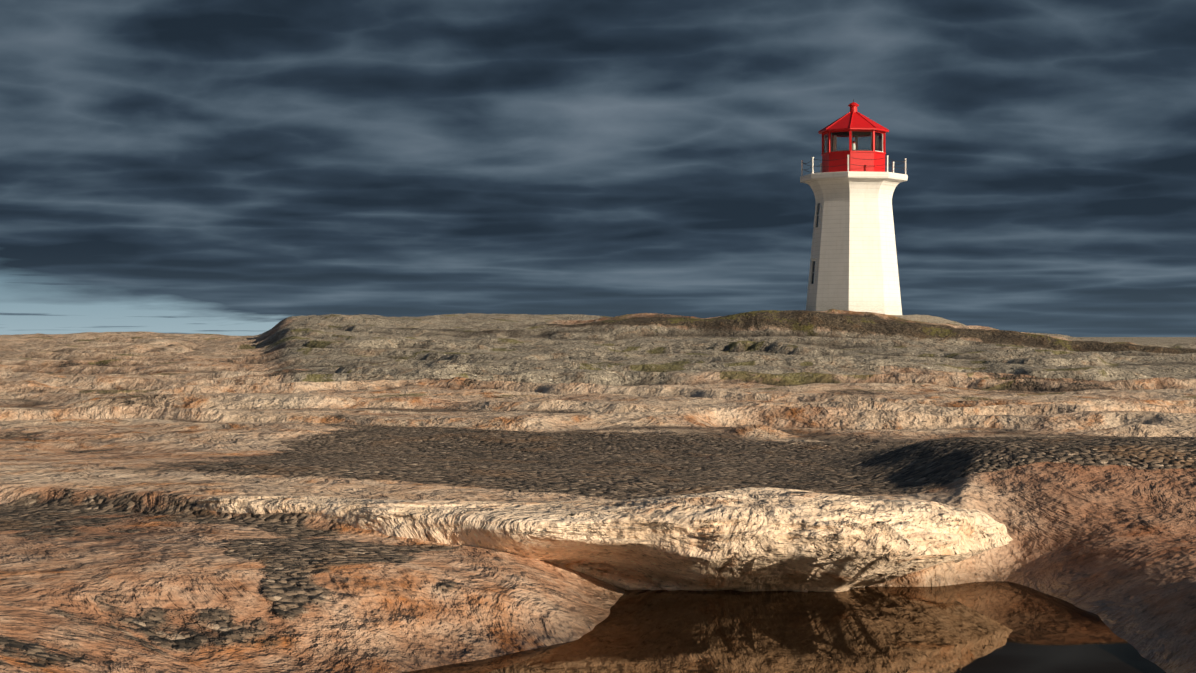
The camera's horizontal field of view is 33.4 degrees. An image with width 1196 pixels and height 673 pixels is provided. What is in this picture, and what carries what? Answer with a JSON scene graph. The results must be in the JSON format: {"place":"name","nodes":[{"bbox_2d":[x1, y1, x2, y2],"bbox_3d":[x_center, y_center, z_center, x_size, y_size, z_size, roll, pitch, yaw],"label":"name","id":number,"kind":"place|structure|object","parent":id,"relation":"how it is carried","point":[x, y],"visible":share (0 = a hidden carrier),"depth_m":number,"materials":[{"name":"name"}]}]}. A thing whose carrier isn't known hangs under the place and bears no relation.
{"place":"outdoors","nodes":[
{"label":"outdoors","id":0,"kind":"place"},
{"bbox_2d":[0,309,1195,672],"bbox_3d":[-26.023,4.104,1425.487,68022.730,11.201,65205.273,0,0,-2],"label":"ground rock","id":1,"kind":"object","parent":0,"point":[1068,461],"visible":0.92,"depth_m":6.70,"materials":[{"name":"stone"}]},
{"bbox_2d":[195,487,1012,591],"bbox_3d":[-0.017,0.534,4.804,2.034,0.321,0.856,0,0,-2],"label":"rock slab","id":2,"kind":"object","parent":1,"relation":"on","point":[749,539],"visible":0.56,"depth_m":4.57,"materials":[{"name":"stone"}]},
{"bbox_2d":[402,581,1166,672],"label":"puddle water","id":3,"kind":"structure","parent":1,"relation":"on","point":[993,627],"depth_m":3.98,"materials":[{"name":"brown liquid"}]},
{"bbox_2d":[800,99,907,314],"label":"lighthouse","id":4,"kind":"object","parent":1,"relation":"on","point":[853,264],"visible":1,"depth_m":137.54,"materials":[{"name":"white paint"}]},
{"bbox_2d":[0,0,1195,336],"label":"sky","id":5,"kind":"structure","parent":0,"point":[223,167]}
]}

